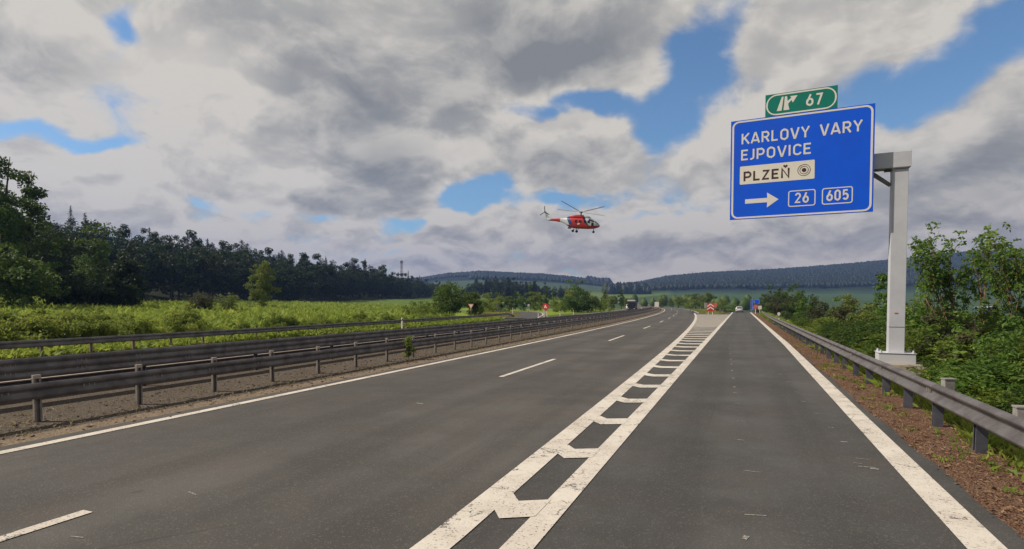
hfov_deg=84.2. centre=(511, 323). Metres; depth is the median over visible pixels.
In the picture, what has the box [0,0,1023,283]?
sky
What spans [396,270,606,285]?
distant wood
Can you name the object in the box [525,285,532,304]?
valley tree
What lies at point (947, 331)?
sapling
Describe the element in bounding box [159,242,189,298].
broadleaf tree
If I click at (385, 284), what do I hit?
broadleaf tree
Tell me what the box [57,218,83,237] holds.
broadleaf tree
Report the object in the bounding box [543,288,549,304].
valley tree
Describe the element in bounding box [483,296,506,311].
valley bush
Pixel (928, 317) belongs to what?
sapling
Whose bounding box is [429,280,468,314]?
broadleaf tree
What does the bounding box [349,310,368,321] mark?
roadside shrub
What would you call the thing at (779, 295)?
roadside tree
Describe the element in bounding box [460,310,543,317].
side road
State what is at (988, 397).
embankment bush
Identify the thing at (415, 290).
broadleaf tree
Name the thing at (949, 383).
post stub
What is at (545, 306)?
round sign
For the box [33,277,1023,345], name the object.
ground
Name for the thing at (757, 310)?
roadside tree
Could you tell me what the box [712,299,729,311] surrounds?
valley bush
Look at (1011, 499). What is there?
verge litter
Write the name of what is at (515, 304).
valley tree
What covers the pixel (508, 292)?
conifer tree
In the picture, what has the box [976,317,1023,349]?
embankment bush
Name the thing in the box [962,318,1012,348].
sapling
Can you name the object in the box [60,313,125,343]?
roadside shrub
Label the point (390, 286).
broadleaf tree
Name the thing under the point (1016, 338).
sapling
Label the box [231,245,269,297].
broadleaf tree
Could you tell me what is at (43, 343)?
guardrail
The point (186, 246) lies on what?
conifer tree
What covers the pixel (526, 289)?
conifer tree
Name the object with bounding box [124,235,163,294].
broadleaf tree
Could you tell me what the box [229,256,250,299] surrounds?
broadleaf tree
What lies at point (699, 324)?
gore pavement
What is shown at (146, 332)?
roadside shrub
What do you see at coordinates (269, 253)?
broadleaf tree
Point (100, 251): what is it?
broadleaf tree
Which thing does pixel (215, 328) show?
roadside shrub
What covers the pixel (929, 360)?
embankment bush
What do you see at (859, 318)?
sapling
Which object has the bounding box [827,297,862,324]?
sapling
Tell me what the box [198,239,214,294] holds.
conifer tree
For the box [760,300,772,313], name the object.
roadside tree
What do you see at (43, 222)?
conifer tree
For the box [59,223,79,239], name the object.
broadleaf tree
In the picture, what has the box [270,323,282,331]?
roadside shrub
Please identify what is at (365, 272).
broadleaf tree
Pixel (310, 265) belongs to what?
broadleaf tree
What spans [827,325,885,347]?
embankment bush
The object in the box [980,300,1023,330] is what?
embankment bush
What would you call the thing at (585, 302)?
broadleaf tree
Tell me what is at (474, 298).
broadleaf tree
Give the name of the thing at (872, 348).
embankment bush
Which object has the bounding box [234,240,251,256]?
conifer tree
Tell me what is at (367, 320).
roadside shrub
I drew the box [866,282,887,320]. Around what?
sapling
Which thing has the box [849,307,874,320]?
sapling
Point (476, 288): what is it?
broadleaf tree
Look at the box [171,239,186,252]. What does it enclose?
broadleaf tree
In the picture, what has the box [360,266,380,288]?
broadleaf tree
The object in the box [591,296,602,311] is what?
valley tree
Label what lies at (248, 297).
broadleaf tree
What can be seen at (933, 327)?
embankment bush
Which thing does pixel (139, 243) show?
broadleaf tree
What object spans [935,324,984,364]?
sapling
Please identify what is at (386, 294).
conifer tree
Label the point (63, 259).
broadleaf tree
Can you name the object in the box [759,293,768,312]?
roadside tree
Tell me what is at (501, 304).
valley tree
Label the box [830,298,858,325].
sapling
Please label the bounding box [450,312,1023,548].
slip road
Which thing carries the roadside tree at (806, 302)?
on the ground at (862, 294)
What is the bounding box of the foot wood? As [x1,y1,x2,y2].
[602,281,650,293]
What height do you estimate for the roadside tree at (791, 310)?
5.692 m
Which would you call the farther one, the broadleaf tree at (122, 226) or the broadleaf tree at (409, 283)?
the broadleaf tree at (409, 283)
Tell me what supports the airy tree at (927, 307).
on the ground at (862, 294)
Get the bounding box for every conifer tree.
[31,211,59,238]
[54,222,69,237]
[67,206,75,232]
[96,230,123,270]
[178,238,196,294]
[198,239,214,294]
[210,243,237,297]
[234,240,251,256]
[244,243,255,258]
[276,250,285,259]
[326,262,340,299]
[348,258,361,296]
[355,264,365,290]
[382,268,390,297]
[404,276,412,297]
[484,281,489,295]
[504,278,512,299]
[523,282,528,292]
[530,281,537,291]
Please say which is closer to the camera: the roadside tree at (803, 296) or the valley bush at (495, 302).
the roadside tree at (803, 296)
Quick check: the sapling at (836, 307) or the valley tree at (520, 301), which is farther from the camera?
the valley tree at (520, 301)
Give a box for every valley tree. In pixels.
[492,292,507,310]
[503,296,514,310]
[513,290,519,310]
[516,293,531,310]
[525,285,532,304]
[527,291,541,310]
[536,295,544,309]
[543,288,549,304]
[550,290,555,305]
[564,279,590,307]
[564,290,574,309]
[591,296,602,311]
[601,284,608,307]
[606,296,615,309]
[617,289,623,308]
[658,298,663,307]
[668,298,673,306]
[674,296,681,307]
[678,295,690,307]
[688,293,700,308]
[695,294,705,308]
[701,292,713,305]
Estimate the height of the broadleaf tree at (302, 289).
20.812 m
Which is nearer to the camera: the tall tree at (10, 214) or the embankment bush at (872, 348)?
the embankment bush at (872, 348)
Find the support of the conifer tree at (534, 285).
on the ground at (862, 294)
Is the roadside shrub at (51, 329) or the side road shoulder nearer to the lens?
the roadside shrub at (51, 329)
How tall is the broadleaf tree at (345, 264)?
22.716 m
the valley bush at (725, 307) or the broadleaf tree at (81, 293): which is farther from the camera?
the valley bush at (725, 307)
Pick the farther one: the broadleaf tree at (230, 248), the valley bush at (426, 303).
the broadleaf tree at (230, 248)
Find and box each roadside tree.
[749,297,763,312]
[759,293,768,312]
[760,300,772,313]
[761,288,786,311]
[762,285,786,312]
[764,298,781,315]
[766,283,798,319]
[772,296,796,318]
[779,296,801,319]
[784,286,818,320]
[796,290,824,315]
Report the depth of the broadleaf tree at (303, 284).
266.90 m
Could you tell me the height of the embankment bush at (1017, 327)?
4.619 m
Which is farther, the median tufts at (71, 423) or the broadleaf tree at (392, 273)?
the broadleaf tree at (392, 273)
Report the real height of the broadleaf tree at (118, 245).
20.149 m
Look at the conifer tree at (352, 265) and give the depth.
358.74 m
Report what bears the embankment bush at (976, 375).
on the ground at (862, 294)
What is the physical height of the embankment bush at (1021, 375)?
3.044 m
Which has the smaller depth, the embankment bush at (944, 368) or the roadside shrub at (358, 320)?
the embankment bush at (944, 368)
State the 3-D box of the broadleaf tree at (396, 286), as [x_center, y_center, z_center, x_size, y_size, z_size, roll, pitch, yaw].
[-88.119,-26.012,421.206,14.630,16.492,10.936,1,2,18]
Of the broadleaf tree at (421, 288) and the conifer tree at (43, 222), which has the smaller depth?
the conifer tree at (43, 222)
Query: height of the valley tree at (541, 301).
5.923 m
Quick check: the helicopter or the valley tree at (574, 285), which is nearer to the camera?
the helicopter
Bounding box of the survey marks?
[70,353,878,539]
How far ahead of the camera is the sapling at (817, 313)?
57.89 m
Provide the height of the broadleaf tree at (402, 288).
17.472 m
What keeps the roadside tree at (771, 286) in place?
on the ground at (862, 294)
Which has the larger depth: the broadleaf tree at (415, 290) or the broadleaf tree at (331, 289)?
the broadleaf tree at (415, 290)
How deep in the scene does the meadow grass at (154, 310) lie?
68.23 m
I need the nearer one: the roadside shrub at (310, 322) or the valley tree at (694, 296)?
the roadside shrub at (310, 322)
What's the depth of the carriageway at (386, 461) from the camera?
8.34 m
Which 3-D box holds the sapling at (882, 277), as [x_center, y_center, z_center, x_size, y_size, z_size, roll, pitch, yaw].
[23.586,-0.005,36.138,3.265,6.502,2.302,-1,2,-23]
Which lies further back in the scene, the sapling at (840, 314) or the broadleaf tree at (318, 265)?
the broadleaf tree at (318, 265)
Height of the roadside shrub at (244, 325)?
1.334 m
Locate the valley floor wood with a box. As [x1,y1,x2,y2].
[611,294,763,311]
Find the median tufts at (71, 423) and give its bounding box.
[0,322,603,439]
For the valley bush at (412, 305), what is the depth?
90.08 m
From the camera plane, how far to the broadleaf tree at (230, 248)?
245.82 m
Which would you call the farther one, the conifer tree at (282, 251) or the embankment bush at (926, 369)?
the conifer tree at (282, 251)
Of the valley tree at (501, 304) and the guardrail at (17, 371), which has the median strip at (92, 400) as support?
the guardrail at (17, 371)
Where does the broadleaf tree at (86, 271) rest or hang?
on the ground at (862, 294)
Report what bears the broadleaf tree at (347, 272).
on the ground at (862, 294)
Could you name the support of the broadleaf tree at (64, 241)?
on the ground at (862, 294)
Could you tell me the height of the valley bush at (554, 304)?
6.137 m
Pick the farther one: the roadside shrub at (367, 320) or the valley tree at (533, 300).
the valley tree at (533, 300)
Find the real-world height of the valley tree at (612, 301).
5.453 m
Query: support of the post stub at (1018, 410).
on the ground at (862, 294)
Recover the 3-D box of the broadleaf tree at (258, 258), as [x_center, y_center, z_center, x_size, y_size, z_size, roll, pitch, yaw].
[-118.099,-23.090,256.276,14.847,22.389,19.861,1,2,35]
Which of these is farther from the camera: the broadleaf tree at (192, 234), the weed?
the broadleaf tree at (192, 234)
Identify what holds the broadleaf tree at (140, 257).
on the ground at (862, 294)
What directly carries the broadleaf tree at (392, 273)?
on the ground at (862, 294)
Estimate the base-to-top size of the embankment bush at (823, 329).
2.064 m
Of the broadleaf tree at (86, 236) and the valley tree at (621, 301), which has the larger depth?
the valley tree at (621, 301)
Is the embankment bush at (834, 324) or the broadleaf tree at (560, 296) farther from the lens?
the broadleaf tree at (560, 296)
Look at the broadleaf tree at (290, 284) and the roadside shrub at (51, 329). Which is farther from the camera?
the broadleaf tree at (290, 284)
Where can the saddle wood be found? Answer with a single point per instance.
(608, 280)
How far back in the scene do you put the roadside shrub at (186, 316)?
35.74 m
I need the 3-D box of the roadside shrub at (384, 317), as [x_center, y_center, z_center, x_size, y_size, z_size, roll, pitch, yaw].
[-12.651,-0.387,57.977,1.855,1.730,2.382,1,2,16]
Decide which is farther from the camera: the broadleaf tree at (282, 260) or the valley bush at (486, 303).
the broadleaf tree at (282, 260)
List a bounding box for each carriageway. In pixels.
[0,295,701,548]
[564,298,645,315]
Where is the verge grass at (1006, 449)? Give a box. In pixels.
[758,311,1023,480]
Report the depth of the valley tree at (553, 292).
174.77 m
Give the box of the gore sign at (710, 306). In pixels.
[707,303,713,313]
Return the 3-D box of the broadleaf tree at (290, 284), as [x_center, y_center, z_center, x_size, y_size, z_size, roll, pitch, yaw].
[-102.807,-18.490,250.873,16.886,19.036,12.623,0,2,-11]
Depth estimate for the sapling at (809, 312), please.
61.96 m
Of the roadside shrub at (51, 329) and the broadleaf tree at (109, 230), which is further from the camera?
the broadleaf tree at (109, 230)
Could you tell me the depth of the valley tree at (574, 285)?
228.48 m
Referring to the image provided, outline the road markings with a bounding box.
[0,306,1006,548]
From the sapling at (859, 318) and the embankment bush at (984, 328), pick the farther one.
the sapling at (859, 318)
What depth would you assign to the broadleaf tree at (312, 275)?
276.05 m
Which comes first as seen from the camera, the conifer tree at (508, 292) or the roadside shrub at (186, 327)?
the roadside shrub at (186, 327)
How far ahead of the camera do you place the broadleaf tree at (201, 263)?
194.00 m
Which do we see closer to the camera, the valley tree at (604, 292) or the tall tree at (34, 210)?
the tall tree at (34, 210)
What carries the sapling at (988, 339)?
on the ground at (862, 294)
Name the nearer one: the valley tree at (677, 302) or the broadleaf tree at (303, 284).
the broadleaf tree at (303, 284)
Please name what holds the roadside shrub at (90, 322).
on the ground at (862, 294)
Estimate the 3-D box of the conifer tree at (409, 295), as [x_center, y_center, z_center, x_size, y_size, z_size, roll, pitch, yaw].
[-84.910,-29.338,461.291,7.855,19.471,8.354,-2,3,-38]
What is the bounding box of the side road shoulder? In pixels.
[495,311,546,318]
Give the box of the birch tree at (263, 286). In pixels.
[243,260,281,306]
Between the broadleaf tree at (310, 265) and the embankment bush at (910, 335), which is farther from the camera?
the broadleaf tree at (310, 265)
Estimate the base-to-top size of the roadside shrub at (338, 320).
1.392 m
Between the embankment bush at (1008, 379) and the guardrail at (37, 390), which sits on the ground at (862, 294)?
the embankment bush at (1008, 379)
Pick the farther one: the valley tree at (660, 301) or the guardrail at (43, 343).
the valley tree at (660, 301)
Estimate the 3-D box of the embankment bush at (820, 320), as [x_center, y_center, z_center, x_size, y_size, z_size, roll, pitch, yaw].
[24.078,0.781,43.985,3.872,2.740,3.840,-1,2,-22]
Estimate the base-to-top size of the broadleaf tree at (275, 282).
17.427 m
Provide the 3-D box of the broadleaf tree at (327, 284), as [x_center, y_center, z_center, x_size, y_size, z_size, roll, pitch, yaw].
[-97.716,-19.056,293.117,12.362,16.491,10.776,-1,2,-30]
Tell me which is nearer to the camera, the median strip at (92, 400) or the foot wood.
the median strip at (92, 400)
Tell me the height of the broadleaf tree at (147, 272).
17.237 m
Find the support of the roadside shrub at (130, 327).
on the ground at (862, 294)
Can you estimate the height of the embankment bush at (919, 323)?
5.045 m
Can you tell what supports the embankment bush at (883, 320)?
on the ground at (862, 294)
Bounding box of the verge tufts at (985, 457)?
[786,337,1023,495]
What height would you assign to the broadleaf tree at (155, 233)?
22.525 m
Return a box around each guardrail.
[0,306,651,386]
[0,306,658,421]
[0,313,513,355]
[762,311,1023,453]
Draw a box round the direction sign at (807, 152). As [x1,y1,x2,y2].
[730,85,924,374]
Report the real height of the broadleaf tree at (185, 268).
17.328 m
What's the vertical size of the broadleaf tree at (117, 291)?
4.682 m
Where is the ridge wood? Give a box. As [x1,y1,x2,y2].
[631,249,1023,289]
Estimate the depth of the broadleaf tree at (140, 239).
240.75 m
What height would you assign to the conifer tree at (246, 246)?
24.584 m
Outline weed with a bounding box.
[402,336,415,356]
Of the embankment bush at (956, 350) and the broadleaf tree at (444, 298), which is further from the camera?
the broadleaf tree at (444, 298)
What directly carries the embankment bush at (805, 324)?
on the ground at (862, 294)
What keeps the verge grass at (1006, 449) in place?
on the ground at (862, 294)
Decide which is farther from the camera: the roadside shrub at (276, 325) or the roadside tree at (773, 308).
the roadside tree at (773, 308)
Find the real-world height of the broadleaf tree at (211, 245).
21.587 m
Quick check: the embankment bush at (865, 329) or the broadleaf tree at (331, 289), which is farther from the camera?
the broadleaf tree at (331, 289)
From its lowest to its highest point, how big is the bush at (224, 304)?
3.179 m
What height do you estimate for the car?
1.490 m
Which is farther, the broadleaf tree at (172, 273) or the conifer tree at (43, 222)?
the broadleaf tree at (172, 273)
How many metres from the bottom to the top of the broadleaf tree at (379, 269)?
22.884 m
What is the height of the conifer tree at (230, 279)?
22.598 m
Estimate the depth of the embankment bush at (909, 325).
25.08 m
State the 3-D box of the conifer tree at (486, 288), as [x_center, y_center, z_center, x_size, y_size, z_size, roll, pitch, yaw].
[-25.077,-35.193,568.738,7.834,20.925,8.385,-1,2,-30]
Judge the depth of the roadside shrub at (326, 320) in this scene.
48.64 m
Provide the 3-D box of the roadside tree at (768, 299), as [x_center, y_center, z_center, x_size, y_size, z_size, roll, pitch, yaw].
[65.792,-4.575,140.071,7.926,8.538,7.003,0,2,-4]
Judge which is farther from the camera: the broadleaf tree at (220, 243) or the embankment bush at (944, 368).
the broadleaf tree at (220, 243)
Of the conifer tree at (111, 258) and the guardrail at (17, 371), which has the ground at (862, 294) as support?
the conifer tree at (111, 258)
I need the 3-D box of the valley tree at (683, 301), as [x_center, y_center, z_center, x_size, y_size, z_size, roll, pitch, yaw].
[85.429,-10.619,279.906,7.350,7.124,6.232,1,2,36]
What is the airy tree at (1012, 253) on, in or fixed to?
on the ground at (862, 294)
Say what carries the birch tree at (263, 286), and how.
on the ground at (862, 294)
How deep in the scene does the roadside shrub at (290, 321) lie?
45.75 m
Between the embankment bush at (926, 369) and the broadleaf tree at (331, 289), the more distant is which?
the broadleaf tree at (331, 289)
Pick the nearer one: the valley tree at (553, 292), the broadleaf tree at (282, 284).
the valley tree at (553, 292)
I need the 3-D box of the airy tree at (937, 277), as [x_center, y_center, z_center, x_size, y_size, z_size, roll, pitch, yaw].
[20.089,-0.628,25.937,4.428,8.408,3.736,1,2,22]
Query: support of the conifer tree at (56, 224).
on the ground at (862, 294)
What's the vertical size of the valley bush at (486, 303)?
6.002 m
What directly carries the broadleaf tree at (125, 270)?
on the ground at (862, 294)
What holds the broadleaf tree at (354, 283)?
on the ground at (862, 294)
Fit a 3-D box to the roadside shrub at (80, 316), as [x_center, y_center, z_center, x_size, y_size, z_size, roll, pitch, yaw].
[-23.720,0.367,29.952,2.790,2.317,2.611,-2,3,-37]
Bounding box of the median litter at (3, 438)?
[0,324,608,443]
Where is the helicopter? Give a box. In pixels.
[540,201,604,232]
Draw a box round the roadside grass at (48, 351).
[0,316,504,359]
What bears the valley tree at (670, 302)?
on the ground at (862, 294)
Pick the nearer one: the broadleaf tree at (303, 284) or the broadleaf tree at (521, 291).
the broadleaf tree at (303, 284)
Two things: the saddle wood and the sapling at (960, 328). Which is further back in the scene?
the saddle wood
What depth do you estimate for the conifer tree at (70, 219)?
236.40 m
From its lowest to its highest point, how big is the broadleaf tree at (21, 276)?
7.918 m
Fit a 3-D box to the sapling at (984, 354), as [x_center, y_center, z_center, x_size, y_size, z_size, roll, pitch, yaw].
[11.716,1.533,14.079,0.963,2.392,1.108,0,2,-10]
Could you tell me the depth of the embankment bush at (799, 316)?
59.94 m
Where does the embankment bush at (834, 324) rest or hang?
on the ground at (862, 294)
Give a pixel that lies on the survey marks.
(746, 537)
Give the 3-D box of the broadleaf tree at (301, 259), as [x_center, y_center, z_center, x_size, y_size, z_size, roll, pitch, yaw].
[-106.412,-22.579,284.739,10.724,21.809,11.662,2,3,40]
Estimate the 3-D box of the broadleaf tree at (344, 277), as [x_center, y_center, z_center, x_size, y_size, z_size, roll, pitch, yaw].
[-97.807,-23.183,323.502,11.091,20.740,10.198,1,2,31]
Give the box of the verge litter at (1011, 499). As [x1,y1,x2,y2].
[773,330,1023,538]
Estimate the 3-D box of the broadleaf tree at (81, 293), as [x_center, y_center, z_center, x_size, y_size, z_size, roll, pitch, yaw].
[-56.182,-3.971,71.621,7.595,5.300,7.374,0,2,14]
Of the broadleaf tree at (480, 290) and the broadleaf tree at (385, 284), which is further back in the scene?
the broadleaf tree at (480, 290)
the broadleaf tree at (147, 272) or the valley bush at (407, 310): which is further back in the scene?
the broadleaf tree at (147, 272)
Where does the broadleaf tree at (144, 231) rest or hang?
on the ground at (862, 294)
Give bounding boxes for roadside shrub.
[0,297,49,334]
[0,310,52,349]
[35,319,85,347]
[46,308,93,345]
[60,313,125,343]
[63,315,124,345]
[78,305,127,323]
[104,312,164,342]
[121,317,159,340]
[153,302,213,331]
[158,317,208,337]
[160,316,200,339]
[201,326,225,330]
[231,319,249,328]
[257,311,285,327]
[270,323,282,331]
[284,314,306,330]
[300,320,317,330]
[306,314,334,324]
[331,316,352,322]
[344,317,362,326]
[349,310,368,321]
[360,315,376,325]
[377,311,395,324]
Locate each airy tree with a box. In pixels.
[906,221,1023,323]
[907,258,981,319]
[971,222,1023,330]
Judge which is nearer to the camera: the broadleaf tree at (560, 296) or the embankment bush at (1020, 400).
the embankment bush at (1020, 400)
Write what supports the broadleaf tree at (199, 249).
on the ground at (862, 294)
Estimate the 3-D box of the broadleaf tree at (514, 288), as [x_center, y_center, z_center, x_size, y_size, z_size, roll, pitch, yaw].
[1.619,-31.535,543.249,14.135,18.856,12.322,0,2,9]
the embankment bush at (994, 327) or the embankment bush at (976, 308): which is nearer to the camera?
the embankment bush at (994, 327)
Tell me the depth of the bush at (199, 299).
71.49 m
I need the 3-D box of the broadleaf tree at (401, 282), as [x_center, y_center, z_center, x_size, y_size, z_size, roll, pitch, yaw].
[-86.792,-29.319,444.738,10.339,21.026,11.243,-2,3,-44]
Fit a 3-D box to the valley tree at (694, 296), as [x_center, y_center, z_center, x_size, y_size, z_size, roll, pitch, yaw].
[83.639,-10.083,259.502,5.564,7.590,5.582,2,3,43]
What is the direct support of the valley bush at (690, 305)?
on the ground at (862, 294)
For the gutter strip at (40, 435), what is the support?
on the median strip at (92, 400)
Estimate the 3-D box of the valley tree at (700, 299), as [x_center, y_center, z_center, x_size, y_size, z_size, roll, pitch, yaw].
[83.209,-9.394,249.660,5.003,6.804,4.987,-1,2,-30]
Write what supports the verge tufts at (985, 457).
on the verge strip at (967, 480)
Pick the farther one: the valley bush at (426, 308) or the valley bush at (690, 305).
the valley bush at (690, 305)
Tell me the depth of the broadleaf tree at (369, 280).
362.61 m
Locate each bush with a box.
[182,293,216,309]
[213,293,240,309]
[401,305,418,314]
[409,301,430,312]
[416,303,438,315]
[417,296,456,314]
[466,292,493,311]
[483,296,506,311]
[550,294,574,310]
[592,299,611,310]
[684,299,698,308]
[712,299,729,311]
[721,302,738,312]
[790,313,810,325]
[792,317,827,330]
[803,316,845,336]
[814,321,835,339]
[822,320,863,343]
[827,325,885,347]
[841,321,886,351]
[851,332,905,357]
[870,307,939,343]
[878,315,1012,360]
[883,327,938,364]
[905,300,979,336]
[905,318,966,342]
[906,336,1007,381]
[911,329,1023,381]
[913,352,957,382]
[921,311,1023,362]
[922,319,1001,363]
[927,358,994,391]
[933,332,1023,374]
[936,354,1023,411]
[957,303,1006,322]
[959,382,1022,412]
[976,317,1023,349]
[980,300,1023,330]
[980,360,1023,404]
[995,386,1023,412]
[1000,354,1023,413]
[1002,315,1023,349]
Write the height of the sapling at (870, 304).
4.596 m
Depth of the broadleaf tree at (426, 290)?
510.12 m
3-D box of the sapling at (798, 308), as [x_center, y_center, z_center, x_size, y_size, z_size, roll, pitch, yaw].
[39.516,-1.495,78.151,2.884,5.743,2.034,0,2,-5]
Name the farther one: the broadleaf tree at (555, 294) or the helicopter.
the broadleaf tree at (555, 294)
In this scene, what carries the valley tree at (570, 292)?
on the ground at (862, 294)
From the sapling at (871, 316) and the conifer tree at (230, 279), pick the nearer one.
the sapling at (871, 316)
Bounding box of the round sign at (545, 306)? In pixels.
[542,303,548,316]
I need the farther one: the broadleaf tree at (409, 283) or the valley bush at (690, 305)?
the broadleaf tree at (409, 283)
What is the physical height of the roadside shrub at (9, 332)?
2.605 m
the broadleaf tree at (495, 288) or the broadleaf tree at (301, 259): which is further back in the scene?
the broadleaf tree at (495, 288)
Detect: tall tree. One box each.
[0,156,34,303]
[6,170,68,302]
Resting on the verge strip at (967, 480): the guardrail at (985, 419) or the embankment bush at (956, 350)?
the guardrail at (985, 419)
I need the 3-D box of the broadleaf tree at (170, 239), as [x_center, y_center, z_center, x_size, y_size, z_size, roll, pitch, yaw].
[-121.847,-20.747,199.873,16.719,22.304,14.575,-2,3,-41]
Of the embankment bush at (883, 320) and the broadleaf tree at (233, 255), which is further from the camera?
the broadleaf tree at (233, 255)
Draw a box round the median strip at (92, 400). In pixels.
[0,305,661,439]
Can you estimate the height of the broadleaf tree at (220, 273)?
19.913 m
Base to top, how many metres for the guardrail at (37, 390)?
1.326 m
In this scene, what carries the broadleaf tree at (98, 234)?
on the ground at (862, 294)
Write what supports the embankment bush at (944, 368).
on the ground at (862, 294)
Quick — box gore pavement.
[694,314,729,326]
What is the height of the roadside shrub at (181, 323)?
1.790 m
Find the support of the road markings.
on the carriageway at (386, 461)
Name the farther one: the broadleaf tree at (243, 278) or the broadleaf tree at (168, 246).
the broadleaf tree at (243, 278)
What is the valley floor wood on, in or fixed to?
on the ground at (862, 294)
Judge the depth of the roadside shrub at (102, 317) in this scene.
34.48 m
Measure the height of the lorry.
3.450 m
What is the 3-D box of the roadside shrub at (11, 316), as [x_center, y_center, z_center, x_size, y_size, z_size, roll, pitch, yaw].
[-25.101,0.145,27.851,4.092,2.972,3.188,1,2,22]
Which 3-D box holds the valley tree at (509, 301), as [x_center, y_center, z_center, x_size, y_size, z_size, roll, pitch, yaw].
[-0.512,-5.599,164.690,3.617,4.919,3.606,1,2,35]
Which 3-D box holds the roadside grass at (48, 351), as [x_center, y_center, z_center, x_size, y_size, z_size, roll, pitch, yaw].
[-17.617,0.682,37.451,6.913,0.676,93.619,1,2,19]
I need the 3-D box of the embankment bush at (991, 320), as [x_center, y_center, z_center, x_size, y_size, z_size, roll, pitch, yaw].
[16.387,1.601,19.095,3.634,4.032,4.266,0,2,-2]
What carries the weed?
on the median strip at (92, 400)
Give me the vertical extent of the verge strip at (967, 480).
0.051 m
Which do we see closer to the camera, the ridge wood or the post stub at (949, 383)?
the post stub at (949, 383)
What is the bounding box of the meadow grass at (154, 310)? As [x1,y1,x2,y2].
[0,296,450,330]
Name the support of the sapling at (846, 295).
on the ground at (862, 294)
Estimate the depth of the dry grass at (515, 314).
120.71 m
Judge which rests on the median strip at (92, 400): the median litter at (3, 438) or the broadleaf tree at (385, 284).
the median litter at (3, 438)
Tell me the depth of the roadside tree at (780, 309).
109.71 m
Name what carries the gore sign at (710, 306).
on the gore pavement
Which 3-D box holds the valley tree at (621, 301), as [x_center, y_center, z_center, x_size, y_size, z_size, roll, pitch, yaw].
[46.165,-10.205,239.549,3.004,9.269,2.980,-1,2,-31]
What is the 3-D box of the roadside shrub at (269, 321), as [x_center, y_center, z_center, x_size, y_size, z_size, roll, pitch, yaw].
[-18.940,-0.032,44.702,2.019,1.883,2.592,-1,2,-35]
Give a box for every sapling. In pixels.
[792,292,808,321]
[802,297,813,318]
[802,306,814,321]
[803,302,823,322]
[808,298,831,318]
[823,296,841,317]
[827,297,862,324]
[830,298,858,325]
[840,293,855,322]
[841,312,868,326]
[845,302,880,325]
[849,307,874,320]
[865,313,881,330]
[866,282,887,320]
[869,272,908,323]
[909,299,945,337]
[915,306,971,360]
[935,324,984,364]
[947,324,976,353]
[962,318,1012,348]
[968,337,1000,367]
[975,328,1020,390]
[993,316,1023,365]
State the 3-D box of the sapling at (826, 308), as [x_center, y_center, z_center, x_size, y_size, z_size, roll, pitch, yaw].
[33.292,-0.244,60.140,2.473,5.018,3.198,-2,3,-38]
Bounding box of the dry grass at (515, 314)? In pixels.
[474,308,724,316]
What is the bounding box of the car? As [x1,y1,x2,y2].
[735,307,743,311]
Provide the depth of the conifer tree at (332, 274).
308.56 m
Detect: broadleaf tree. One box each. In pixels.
[0,243,71,308]
[21,219,93,275]
[35,271,104,305]
[40,220,77,271]
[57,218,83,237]
[58,222,116,286]
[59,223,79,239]
[60,219,99,285]
[68,251,109,284]
[90,221,111,239]
[91,278,142,306]
[92,232,116,253]
[100,252,149,301]
[106,231,137,253]
[109,223,128,242]
[111,230,144,247]
[116,227,150,280]
[116,253,145,293]
[117,239,157,284]
[122,245,159,299]
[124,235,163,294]
[136,228,148,245]
[143,235,189,293]
[144,242,193,300]
[149,231,166,282]
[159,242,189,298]
[163,251,197,299]
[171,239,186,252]
[174,230,201,253]
[178,248,209,298]
[186,237,217,293]
[187,246,221,296]
[198,249,233,299]
[209,242,226,254]
[211,240,232,294]
[216,244,237,265]
[219,247,235,260]
[226,252,246,293]
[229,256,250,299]
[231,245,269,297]
[233,254,259,299]
[241,263,273,299]
[248,248,271,268]
[254,263,279,299]
[256,247,280,296]
[267,258,298,296]
[268,263,289,300]
[272,262,298,300]
[285,258,305,300]
[289,266,317,300]
[293,257,307,298]
[297,252,318,297]
[298,260,319,300]
[313,253,334,298]
[315,271,334,300]
[320,274,338,300]
[333,265,349,299]
[339,262,355,298]
[339,264,352,296]
[346,271,360,298]
[360,260,373,296]
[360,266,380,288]
[362,274,375,298]
[371,266,384,297]
[376,273,386,297]
[383,268,395,297]
[388,271,396,296]
[390,278,401,298]
[396,277,406,295]
[397,273,408,298]
[402,273,411,295]
[412,279,424,297]
[412,284,419,297]
[423,279,430,296]
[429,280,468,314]
[450,292,484,314]
[471,280,479,293]
[475,283,483,295]
[491,277,506,297]
[506,281,520,296]
[517,283,524,296]
[549,287,557,298]
[557,288,564,297]
[560,286,604,311]
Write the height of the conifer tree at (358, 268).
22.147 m
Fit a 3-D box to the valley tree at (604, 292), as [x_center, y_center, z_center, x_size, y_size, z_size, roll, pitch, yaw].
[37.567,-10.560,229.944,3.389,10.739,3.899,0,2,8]
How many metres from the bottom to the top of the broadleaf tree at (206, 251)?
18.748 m
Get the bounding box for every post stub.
[940,378,956,390]
[1011,405,1023,447]
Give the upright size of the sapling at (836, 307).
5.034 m
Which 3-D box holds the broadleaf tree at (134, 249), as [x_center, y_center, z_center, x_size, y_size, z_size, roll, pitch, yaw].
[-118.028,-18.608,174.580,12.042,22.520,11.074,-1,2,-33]
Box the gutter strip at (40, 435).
[0,305,662,446]
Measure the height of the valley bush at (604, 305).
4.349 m
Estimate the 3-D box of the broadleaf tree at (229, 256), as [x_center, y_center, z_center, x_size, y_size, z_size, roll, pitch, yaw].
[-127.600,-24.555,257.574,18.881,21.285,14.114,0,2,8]
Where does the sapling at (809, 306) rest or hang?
on the ground at (862, 294)
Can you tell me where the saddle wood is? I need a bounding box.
[585,276,611,283]
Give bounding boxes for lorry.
[628,300,636,309]
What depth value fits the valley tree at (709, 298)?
239.42 m
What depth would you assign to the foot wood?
1150.42 m
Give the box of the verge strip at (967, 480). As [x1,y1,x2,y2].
[752,312,1023,537]
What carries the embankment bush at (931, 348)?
on the ground at (862, 294)

